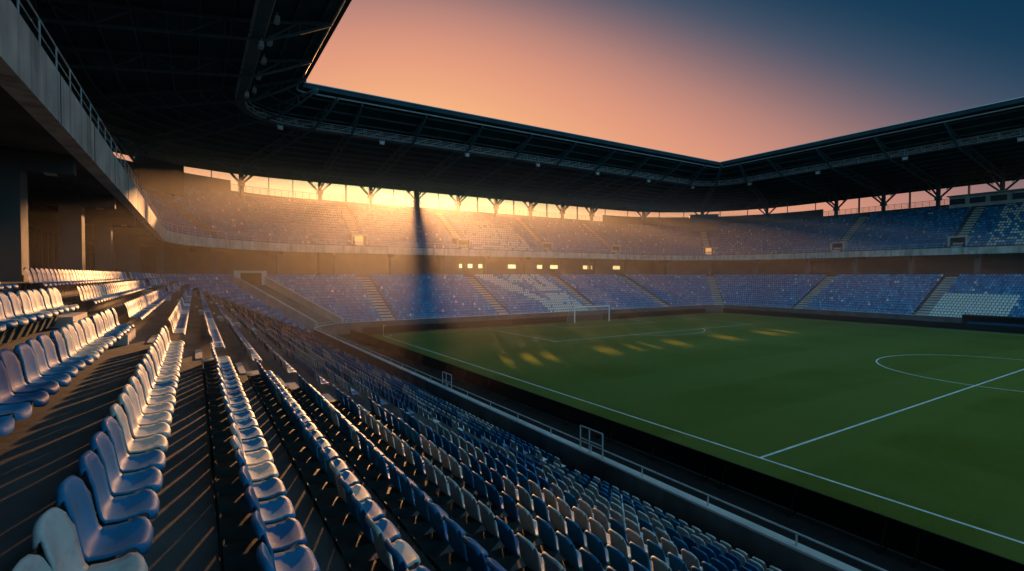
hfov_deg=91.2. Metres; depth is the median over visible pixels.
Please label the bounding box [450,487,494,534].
stadium chair
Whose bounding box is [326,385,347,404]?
stadium chair
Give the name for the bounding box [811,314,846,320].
advertising board
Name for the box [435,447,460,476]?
stadium chair
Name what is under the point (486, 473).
stadium chair
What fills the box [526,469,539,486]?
stadium chair
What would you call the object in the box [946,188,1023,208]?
press box
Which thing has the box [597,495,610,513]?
stadium chair
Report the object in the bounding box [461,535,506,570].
stadium chair
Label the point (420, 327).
advertising board
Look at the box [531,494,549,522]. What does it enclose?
stadium chair
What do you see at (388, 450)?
stadium chair
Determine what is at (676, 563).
stadium chair
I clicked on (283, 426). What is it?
stadium chair
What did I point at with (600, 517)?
stadium chair
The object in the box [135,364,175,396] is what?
stadium chair
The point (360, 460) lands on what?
stadium chair
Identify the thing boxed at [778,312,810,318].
advertising board
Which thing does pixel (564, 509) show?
stadium chair
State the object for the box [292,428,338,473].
stadium chair
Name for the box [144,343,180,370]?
stadium chair
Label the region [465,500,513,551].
stadium chair
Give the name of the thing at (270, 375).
stadium chair
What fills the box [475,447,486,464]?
stadium chair
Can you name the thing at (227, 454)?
stadium chair
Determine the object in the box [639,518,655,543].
stadium chair
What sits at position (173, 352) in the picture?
stadium chair
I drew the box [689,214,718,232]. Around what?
scoreboard
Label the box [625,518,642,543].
stadium chair
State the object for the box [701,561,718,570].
stadium chair
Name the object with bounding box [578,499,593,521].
stadium chair
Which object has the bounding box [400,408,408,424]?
stadium chair
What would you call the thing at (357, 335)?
advertising board
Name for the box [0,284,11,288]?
stadium chair
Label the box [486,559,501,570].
stadium chair
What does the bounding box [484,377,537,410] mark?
advertising board
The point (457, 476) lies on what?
stadium chair
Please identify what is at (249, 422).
stadium chair
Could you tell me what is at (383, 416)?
stadium chair
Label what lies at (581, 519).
stadium chair
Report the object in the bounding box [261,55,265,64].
floodlight
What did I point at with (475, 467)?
stadium chair
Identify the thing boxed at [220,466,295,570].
stadium chair
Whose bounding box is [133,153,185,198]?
scoreboard
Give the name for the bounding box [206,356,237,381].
stadium chair
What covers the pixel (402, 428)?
stadium chair
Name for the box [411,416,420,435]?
stadium chair
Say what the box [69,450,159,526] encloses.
stadium chair
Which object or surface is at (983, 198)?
window
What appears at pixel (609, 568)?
stadium chair
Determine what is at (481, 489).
stadium chair
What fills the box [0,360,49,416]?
stadium chair
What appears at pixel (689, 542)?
stadium chair
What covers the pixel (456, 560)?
stadium chair
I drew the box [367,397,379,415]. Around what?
stadium chair
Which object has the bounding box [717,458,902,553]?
advertising board
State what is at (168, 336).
stadium chair
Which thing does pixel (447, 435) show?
stadium chair
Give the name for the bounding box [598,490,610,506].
stadium chair
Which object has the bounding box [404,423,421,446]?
stadium chair
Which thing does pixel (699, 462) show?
advertising board
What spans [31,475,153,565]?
stadium chair
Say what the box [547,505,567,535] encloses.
stadium chair
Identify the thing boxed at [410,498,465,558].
stadium chair
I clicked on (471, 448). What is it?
stadium chair
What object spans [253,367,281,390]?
stadium chair
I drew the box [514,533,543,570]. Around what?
stadium chair
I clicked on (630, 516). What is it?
stadium chair
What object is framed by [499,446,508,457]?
stadium chair
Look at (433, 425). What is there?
stadium chair
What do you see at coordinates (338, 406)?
stadium chair
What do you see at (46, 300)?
stadium chair
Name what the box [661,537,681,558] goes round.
stadium chair
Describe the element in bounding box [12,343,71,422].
stadium chair
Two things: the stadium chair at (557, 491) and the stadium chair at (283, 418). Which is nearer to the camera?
the stadium chair at (283, 418)
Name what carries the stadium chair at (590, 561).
on the stadium
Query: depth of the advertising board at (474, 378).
36.84 m
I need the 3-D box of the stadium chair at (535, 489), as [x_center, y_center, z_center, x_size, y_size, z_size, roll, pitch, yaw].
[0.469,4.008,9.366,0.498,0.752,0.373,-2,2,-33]
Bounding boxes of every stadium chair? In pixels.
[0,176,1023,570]
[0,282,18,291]
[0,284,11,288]
[0,292,36,344]
[0,302,28,331]
[0,319,17,327]
[0,349,59,415]
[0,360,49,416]
[1,291,43,343]
[12,290,52,339]
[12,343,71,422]
[13,290,58,336]
[22,289,63,333]
[22,334,85,390]
[23,338,77,407]
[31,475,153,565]
[31,507,147,570]
[36,288,68,331]
[43,288,74,328]
[49,287,78,326]
[49,330,93,364]
[57,324,103,373]
[58,327,99,361]
[61,431,162,513]
[66,321,107,350]
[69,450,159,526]
[77,416,165,487]
[78,319,112,361]
[83,317,115,342]
[90,315,120,356]
[93,313,122,336]
[94,403,167,460]
[95,310,129,332]
[98,312,126,334]
[105,384,171,435]
[106,309,130,329]
[110,307,133,327]
[114,376,173,422]
[117,393,170,438]
[121,369,175,412]
[132,354,178,387]
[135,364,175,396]
[138,349,179,381]
[140,358,177,390]
[143,339,181,366]
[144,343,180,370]
[147,346,179,371]
[150,334,181,358]
[151,337,181,360]
[154,328,183,348]
[158,332,182,353]
[159,330,183,349]
[163,326,184,345]
[203,342,230,370]
[203,345,231,365]
[204,347,232,384]
[204,350,234,382]
[205,353,235,396]
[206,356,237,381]
[206,360,240,386]
[206,364,242,407]
[206,368,243,419]
[207,372,245,414]
[208,377,249,431]
[208,383,251,442]
[210,389,254,454]
[210,396,258,447]
[211,404,263,478]
[213,413,267,494]
[215,423,273,512]
[215,435,278,524]
[217,449,286,557]
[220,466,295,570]
[223,486,306,570]
[226,510,319,570]
[248,358,272,377]
[249,361,275,383]
[252,364,278,385]
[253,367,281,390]
[256,370,284,394]
[256,542,274,570]
[258,374,287,400]
[261,378,292,404]
[263,382,296,412]
[267,387,301,417]
[270,392,306,423]
[273,398,311,433]
[278,404,317,439]
[281,411,323,450]
[287,419,330,460]
[288,372,312,392]
[292,375,316,395]
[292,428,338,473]
[295,379,320,399]
[298,382,324,404]
[299,437,348,487]
[302,386,329,409]
[306,390,334,415]
[306,448,359,502]
[311,394,340,420]
[314,461,371,520]
[315,399,345,426]
[319,405,351,433]
[323,476,384,541]
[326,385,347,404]
[326,410,359,440]
[330,389,348,408]
[331,416,365,448]
[334,493,400,566]
[335,392,358,412]
[338,423,374,457]
[340,396,359,417]
[345,400,361,422]
[345,430,384,468]
[347,514,420,570]
[350,405,367,428]
[354,438,394,477]
[357,409,378,434]
[362,415,381,440]
[362,448,404,490]
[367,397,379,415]
[368,420,393,447]
[372,401,385,419]
[372,458,417,503]
[375,426,403,455]
[376,404,391,424]
[383,409,394,429]
[383,470,432,519]
[384,538,429,570]
[385,432,412,463]
[390,413,401,434]
[392,439,423,472]
[396,482,448,536]
[397,418,407,440]
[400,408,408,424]
[401,447,426,481]
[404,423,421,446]
[405,412,419,429]
[410,428,429,452]
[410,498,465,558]
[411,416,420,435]
[412,456,447,493]
[418,421,433,441]
[418,434,439,459]
[423,440,449,467]
[423,465,462,505]
[424,425,441,444]
[428,515,487,570]
[430,419,437,433]
[432,430,443,449]
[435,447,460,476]
[435,476,476,518]
[436,423,451,438]
[440,435,459,456]
[442,427,452,442]
[447,454,463,484]
[448,441,461,464]
[450,431,459,447]
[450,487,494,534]
[457,429,472,443]
[458,436,475,454]
[458,447,479,469]
[458,462,475,493]
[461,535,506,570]
[464,433,473,445]
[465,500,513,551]
[466,441,477,460]
[468,453,481,476]
[471,471,488,504]
[472,437,481,450]
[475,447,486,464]
[478,460,492,484]
[480,441,489,456]
[484,452,496,472]
[484,481,503,516]
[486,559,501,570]
[488,446,498,462]
[488,516,519,570]
[489,468,505,495]
[494,459,507,477]
[497,451,507,469]
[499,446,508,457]
[500,491,520,531]
[502,476,518,503]
[505,465,518,488]
[506,457,517,476]
[507,451,517,467]
[514,503,537,542]
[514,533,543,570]
[516,456,526,469]
[516,463,528,480]
[516,485,533,514]
[517,472,530,495]
[525,461,536,476]
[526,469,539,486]
[528,480,544,501]
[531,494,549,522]
[535,467,547,481]
[535,516,558,557]
[538,476,551,492]
[541,551,565,570]
[542,488,558,510]
[543,465,551,476]
[546,473,557,487]
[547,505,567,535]
[551,483,564,501]
[552,470,563,483]
[555,531,581,570]
[556,497,573,520]
[557,479,569,495]
[563,476,573,490]
[564,491,578,510]
[565,517,586,550]
[568,486,581,503]
[572,506,590,534]
[573,482,585,497]
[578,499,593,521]
[579,547,605,570]
[581,493,596,512]
[584,488,597,505]
[584,530,608,567]
[588,484,598,499]
[588,517,609,547]
[592,508,610,533]
[596,501,610,522]
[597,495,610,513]
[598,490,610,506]
[606,544,632,570]
[606,566,615,570]
[608,529,630,559]
[609,509,625,530]
[609,518,627,543]
[611,497,624,513]
[611,502,624,521]
[623,504,637,522]
[624,510,639,532]
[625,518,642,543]
[626,528,647,558]
[629,541,652,570]
[631,560,648,570]
[635,504,646,522]
[637,511,651,531]
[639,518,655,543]
[642,527,661,547]
[646,539,668,565]
[648,511,659,523]
[651,518,666,532]
[651,556,671,570]
[655,527,672,542]
[661,519,673,530]
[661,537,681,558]
[666,526,682,541]
[667,552,688,570]
[672,537,691,554]
[676,526,689,539]
[681,549,702,570]
[683,535,697,551]
[691,534,705,548]
[691,546,710,566]
[691,566,701,570]
[699,533,711,546]
[699,545,718,562]
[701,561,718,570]
[707,543,722,559]
[711,558,728,570]
[714,541,727,555]
[719,555,737,570]
[725,552,740,570]
[731,549,745,565]
[739,565,750,570]
[744,562,759,570]
[748,559,763,570]
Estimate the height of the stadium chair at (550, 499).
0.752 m
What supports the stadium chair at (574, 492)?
on the stadium
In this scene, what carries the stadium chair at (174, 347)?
on the stadium
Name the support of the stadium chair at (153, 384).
on the stadium
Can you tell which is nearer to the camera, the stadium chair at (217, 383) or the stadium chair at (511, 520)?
the stadium chair at (511, 520)
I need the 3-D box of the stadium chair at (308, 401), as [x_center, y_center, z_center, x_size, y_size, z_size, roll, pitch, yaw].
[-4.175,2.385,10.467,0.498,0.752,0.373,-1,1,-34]
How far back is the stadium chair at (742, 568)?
9.35 m
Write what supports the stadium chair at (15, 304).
on the stadium
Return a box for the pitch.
[368,312,1023,563]
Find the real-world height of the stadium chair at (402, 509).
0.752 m
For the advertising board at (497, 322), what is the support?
on the perimeter track
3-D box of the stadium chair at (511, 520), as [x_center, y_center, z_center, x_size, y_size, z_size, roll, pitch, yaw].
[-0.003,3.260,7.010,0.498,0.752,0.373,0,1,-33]
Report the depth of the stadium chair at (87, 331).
7.24 m
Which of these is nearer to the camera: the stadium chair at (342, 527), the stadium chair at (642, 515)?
the stadium chair at (342, 527)
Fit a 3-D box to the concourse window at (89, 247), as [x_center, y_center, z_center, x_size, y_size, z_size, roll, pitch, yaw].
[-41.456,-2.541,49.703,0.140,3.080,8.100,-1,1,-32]
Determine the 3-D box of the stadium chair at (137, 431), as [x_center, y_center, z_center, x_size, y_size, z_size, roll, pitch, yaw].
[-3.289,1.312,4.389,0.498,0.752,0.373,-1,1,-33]
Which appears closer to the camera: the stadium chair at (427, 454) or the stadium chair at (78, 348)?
the stadium chair at (78, 348)
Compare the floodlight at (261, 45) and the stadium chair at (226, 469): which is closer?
the stadium chair at (226, 469)
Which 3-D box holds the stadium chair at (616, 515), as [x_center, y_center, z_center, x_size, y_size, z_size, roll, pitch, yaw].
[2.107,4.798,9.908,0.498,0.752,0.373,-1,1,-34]
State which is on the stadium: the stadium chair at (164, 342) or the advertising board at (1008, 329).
the stadium chair at (164, 342)
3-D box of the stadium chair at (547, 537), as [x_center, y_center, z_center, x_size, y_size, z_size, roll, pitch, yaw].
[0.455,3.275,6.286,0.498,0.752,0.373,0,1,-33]
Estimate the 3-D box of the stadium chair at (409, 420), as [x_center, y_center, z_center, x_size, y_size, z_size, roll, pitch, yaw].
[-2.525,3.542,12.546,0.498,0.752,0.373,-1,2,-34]
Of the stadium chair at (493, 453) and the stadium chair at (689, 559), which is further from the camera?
the stadium chair at (493, 453)
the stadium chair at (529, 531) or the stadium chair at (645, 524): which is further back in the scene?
the stadium chair at (645, 524)
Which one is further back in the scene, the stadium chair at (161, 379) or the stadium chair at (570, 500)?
the stadium chair at (570, 500)
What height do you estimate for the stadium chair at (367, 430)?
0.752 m
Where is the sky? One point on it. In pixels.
(715, 80)
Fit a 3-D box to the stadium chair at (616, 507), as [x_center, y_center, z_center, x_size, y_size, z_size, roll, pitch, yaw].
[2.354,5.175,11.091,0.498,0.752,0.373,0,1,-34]
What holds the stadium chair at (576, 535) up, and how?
on the stadium
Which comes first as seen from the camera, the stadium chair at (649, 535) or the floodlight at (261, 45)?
the stadium chair at (649, 535)
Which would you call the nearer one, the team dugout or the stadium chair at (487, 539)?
the stadium chair at (487, 539)
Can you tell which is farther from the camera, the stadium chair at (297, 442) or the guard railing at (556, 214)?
the guard railing at (556, 214)
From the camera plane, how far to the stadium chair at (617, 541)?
7.47 m
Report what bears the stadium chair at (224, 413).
on the stadium
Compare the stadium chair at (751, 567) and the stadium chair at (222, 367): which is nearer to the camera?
the stadium chair at (222, 367)
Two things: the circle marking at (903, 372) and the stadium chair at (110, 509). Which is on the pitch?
the circle marking at (903, 372)
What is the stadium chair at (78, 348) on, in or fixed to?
on the stadium
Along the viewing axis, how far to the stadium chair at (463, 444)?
11.81 m
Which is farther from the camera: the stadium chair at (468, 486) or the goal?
the goal
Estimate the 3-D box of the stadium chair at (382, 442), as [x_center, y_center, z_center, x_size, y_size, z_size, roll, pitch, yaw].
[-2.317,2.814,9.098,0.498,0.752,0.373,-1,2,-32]
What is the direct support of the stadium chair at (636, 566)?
on the stadium
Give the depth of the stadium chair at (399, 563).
3.38 m
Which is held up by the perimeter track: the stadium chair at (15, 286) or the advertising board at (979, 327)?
the advertising board at (979, 327)
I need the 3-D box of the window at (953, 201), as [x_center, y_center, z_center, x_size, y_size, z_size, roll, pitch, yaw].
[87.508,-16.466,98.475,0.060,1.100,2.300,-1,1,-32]
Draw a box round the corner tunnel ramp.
[233,270,342,333]
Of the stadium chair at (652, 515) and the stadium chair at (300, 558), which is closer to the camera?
the stadium chair at (300, 558)
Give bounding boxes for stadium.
[0,0,1023,570]
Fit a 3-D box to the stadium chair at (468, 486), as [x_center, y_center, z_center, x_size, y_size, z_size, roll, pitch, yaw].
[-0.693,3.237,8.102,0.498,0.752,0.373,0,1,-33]
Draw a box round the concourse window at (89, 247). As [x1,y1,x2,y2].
[85,242,94,274]
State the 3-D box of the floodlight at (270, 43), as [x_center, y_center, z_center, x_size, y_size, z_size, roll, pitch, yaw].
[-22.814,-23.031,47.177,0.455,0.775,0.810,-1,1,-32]
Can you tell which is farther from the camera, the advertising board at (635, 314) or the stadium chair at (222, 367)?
the advertising board at (635, 314)
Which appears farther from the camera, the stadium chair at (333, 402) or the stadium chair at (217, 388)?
the stadium chair at (333, 402)
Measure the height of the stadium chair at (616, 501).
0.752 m
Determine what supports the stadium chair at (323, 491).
on the stadium
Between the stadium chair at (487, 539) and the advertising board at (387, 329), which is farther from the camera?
the advertising board at (387, 329)
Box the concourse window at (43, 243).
[28,224,58,275]
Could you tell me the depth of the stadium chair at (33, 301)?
7.83 m
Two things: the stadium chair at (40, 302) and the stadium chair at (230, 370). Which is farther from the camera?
the stadium chair at (230, 370)
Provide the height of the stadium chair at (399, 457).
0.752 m
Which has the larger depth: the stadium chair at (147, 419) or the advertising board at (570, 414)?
the advertising board at (570, 414)
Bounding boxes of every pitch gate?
[442,371,451,389]
[580,425,602,457]
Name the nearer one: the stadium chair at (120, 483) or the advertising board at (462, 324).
the stadium chair at (120, 483)
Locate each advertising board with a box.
[348,330,363,341]
[361,334,379,347]
[363,325,405,333]
[376,340,397,354]
[395,346,420,363]
[406,323,444,330]
[418,354,449,375]
[445,321,480,328]
[447,364,487,390]
[481,319,513,326]
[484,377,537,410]
[514,317,543,324]
[535,395,608,438]
[544,316,571,322]
[572,314,598,320]
[599,313,622,318]
[607,420,717,480]
[623,312,645,317]
[646,311,666,315]
[667,309,686,314]
[687,308,705,313]
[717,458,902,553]
[723,308,748,313]
[749,310,777,315]
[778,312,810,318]
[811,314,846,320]
[847,316,887,323]
[888,319,933,326]
[903,522,1023,570]
[934,322,986,330]
[987,325,1023,333]
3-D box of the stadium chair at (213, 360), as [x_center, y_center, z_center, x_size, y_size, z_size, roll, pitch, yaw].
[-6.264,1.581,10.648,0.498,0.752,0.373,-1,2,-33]
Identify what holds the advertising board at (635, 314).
on the perimeter track
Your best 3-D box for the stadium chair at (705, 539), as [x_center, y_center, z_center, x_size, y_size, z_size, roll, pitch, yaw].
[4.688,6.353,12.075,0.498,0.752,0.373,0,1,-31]
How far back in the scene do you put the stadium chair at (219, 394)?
7.68 m
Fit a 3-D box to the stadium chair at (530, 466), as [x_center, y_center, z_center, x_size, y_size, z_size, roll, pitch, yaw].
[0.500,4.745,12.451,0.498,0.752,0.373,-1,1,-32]
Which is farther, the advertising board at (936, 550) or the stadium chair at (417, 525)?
the advertising board at (936, 550)
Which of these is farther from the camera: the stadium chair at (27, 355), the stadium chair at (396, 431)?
the stadium chair at (396, 431)
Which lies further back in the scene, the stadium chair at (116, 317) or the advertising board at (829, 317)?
the advertising board at (829, 317)
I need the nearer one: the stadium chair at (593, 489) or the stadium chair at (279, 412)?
the stadium chair at (279, 412)
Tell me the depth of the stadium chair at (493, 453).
12.28 m
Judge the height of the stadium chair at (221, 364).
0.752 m
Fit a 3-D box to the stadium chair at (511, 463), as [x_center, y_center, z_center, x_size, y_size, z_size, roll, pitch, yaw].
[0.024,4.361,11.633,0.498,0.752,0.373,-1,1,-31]
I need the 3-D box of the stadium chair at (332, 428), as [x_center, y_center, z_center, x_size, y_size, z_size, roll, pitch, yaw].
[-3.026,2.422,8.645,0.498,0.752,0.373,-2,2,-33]
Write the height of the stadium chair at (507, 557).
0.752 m
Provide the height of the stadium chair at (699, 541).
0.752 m
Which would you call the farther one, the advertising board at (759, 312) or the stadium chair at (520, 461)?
the advertising board at (759, 312)
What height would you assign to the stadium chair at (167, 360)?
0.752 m
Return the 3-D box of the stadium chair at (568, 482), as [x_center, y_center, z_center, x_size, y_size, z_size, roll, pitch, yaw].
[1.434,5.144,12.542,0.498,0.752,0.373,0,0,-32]
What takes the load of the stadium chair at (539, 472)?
on the stadium
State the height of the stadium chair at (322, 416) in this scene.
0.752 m
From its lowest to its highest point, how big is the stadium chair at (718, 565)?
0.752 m
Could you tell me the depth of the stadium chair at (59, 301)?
9.30 m
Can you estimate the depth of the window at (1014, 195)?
91.14 m
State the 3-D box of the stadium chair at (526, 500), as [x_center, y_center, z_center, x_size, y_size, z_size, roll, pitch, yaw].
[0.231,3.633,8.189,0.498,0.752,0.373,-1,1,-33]
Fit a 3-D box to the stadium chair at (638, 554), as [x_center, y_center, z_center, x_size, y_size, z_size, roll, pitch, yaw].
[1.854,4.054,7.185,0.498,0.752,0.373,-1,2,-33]
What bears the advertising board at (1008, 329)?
on the perimeter track
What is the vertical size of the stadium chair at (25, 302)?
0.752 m
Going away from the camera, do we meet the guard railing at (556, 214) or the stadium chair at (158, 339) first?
the stadium chair at (158, 339)
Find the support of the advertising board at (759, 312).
on the perimeter track
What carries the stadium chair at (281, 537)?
on the stadium
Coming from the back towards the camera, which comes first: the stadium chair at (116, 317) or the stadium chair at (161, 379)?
the stadium chair at (116, 317)
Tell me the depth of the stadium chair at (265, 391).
9.55 m
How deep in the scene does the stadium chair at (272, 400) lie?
8.81 m
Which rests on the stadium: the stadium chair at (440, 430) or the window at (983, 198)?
the stadium chair at (440, 430)
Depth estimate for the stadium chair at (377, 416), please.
11.99 m
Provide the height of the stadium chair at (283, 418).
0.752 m
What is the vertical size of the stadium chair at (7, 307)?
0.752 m
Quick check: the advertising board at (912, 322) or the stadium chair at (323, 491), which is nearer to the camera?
the stadium chair at (323, 491)
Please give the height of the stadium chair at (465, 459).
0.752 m
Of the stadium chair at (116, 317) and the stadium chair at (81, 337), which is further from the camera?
the stadium chair at (116, 317)
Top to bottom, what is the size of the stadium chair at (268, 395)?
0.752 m
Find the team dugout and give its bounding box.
[962,314,1023,326]
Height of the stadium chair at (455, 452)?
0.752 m
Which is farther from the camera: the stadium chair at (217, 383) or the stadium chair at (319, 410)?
the stadium chair at (319, 410)
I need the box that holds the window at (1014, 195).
[1012,192,1023,198]
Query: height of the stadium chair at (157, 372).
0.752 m
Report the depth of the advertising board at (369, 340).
57.30 m
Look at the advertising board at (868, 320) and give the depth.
83.58 m
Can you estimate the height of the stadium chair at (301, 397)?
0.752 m
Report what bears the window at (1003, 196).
in the press box
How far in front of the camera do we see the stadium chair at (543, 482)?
10.48 m
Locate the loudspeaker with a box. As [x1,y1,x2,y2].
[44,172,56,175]
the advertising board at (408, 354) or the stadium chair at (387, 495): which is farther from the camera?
the advertising board at (408, 354)
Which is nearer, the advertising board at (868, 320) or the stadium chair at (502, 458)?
the stadium chair at (502, 458)
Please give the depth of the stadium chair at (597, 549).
6.66 m
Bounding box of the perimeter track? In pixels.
[334,312,1021,570]
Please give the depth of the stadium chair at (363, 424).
10.07 m
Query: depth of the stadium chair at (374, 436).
9.36 m
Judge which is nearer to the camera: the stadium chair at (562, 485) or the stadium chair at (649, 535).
the stadium chair at (649, 535)
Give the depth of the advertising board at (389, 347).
52.26 m
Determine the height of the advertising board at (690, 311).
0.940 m
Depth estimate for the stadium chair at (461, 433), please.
13.72 m
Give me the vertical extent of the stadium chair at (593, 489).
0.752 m
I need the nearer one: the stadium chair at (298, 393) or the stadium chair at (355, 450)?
the stadium chair at (355, 450)
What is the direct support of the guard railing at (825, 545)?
on the stadium
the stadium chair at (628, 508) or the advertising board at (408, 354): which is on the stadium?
the stadium chair at (628, 508)
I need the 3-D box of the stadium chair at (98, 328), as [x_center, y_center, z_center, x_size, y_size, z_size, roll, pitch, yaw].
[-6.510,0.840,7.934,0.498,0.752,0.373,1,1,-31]
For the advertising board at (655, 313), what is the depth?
97.77 m
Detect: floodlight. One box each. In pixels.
[258,38,263,49]
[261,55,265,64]
[267,35,272,46]
[273,12,279,24]
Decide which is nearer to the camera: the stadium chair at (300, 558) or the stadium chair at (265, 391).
the stadium chair at (300, 558)
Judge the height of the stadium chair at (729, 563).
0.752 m
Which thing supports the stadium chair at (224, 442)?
on the stadium
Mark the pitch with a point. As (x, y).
(759, 385)
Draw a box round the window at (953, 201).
[950,198,964,204]
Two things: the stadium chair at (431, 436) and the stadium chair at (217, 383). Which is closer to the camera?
the stadium chair at (217, 383)
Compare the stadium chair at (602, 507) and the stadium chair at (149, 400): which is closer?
the stadium chair at (149, 400)
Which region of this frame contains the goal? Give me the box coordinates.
[567,305,609,322]
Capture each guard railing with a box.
[16,0,1023,254]
[231,184,948,219]
[315,303,947,570]
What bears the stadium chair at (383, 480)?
on the stadium
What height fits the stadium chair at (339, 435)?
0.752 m
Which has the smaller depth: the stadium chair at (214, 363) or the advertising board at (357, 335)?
the stadium chair at (214, 363)
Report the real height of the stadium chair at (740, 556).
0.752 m
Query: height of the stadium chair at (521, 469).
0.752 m
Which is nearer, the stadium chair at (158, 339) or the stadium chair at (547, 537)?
the stadium chair at (547, 537)
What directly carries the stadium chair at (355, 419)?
on the stadium
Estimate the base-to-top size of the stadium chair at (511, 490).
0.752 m
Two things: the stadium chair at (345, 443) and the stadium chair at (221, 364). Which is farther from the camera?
the stadium chair at (221, 364)
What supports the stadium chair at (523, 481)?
on the stadium
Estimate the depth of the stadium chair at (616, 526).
8.64 m
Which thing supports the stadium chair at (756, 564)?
on the stadium
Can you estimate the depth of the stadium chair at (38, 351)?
5.06 m
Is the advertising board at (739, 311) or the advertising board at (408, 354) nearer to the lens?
the advertising board at (408, 354)
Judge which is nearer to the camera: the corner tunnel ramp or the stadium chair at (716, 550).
the stadium chair at (716, 550)
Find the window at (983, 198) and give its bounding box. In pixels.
[970,196,985,202]
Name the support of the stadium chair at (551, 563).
on the stadium
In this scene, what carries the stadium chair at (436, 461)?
on the stadium
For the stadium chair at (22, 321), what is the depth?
6.50 m
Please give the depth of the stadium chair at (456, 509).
6.46 m
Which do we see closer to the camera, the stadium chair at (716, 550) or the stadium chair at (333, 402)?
the stadium chair at (716, 550)
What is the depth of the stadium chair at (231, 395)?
7.31 m
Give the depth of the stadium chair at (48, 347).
5.41 m
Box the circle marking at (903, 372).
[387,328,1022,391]
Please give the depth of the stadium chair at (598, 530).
7.84 m
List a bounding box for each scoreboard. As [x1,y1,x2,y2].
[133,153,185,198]
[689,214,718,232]
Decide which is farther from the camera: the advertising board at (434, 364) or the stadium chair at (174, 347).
the advertising board at (434, 364)
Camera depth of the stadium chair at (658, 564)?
6.78 m
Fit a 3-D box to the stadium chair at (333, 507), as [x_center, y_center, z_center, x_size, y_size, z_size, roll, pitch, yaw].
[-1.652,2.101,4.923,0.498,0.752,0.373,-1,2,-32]
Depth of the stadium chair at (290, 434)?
7.01 m
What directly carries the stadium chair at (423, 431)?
on the stadium
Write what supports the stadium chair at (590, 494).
on the stadium
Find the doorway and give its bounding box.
[240,273,261,284]
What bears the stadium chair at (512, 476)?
on the stadium
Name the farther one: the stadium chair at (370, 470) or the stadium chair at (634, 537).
the stadium chair at (634, 537)
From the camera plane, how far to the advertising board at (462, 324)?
75.26 m
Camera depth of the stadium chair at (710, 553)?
10.00 m
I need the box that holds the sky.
[113,0,1023,268]
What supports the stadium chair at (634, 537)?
on the stadium
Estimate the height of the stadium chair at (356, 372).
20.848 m
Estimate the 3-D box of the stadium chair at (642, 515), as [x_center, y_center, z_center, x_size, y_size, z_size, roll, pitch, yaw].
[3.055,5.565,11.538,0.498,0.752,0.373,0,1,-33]
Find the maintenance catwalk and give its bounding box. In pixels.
[235,0,1023,186]
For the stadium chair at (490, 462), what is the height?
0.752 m
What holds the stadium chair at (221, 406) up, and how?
on the stadium
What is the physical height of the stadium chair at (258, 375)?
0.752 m
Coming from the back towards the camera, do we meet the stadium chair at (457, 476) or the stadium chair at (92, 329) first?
the stadium chair at (457, 476)
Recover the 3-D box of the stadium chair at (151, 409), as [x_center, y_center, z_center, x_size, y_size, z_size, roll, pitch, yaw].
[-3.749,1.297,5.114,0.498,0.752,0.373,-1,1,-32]
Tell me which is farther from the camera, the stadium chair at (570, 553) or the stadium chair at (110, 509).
the stadium chair at (570, 553)
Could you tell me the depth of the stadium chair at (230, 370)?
9.08 m
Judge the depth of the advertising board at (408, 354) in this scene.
47.14 m
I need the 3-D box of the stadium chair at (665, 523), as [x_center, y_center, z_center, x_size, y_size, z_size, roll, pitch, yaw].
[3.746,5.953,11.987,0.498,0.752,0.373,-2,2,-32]
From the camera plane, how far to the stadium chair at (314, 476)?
5.55 m
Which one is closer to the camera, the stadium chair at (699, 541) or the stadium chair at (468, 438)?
the stadium chair at (699, 541)
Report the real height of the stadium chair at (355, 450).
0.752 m
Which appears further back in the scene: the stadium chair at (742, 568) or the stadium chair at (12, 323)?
the stadium chair at (742, 568)
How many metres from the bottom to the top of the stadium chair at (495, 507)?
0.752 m
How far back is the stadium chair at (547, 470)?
13.21 m
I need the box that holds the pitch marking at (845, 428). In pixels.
[490,318,1023,457]
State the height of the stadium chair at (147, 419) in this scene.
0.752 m
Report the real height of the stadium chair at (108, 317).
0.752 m
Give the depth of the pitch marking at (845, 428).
28.93 m
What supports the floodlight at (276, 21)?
attached to the stadium
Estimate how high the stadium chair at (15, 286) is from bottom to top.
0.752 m
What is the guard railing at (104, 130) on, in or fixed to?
on the stadium
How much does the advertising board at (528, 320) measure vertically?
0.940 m
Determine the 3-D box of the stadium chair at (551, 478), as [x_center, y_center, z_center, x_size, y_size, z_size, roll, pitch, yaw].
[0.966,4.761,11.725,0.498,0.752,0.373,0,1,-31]
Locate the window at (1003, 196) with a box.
[990,194,1006,200]
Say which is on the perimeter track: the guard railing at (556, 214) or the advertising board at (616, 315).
the advertising board at (616, 315)
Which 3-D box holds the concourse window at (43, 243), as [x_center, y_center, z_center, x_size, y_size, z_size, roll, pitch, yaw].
[-31.197,-2.202,33.477,0.140,3.080,8.100,-1,1,-32]
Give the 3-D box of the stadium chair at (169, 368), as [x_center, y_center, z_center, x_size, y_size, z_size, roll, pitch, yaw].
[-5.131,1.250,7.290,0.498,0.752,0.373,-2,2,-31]
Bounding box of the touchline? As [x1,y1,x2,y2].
[385,314,1023,543]
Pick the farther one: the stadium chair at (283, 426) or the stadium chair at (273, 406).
the stadium chair at (273, 406)
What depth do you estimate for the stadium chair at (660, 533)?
9.95 m
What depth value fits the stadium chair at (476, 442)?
13.01 m
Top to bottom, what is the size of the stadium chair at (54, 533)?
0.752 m
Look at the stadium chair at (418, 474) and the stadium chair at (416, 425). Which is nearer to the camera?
the stadium chair at (418, 474)
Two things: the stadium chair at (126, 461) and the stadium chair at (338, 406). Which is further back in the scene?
the stadium chair at (338, 406)
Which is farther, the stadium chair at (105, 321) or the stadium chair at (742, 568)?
the stadium chair at (742, 568)
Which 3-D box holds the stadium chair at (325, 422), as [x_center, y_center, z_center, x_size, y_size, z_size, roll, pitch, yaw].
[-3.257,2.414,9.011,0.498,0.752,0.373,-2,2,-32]
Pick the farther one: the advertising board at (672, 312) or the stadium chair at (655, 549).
the advertising board at (672, 312)

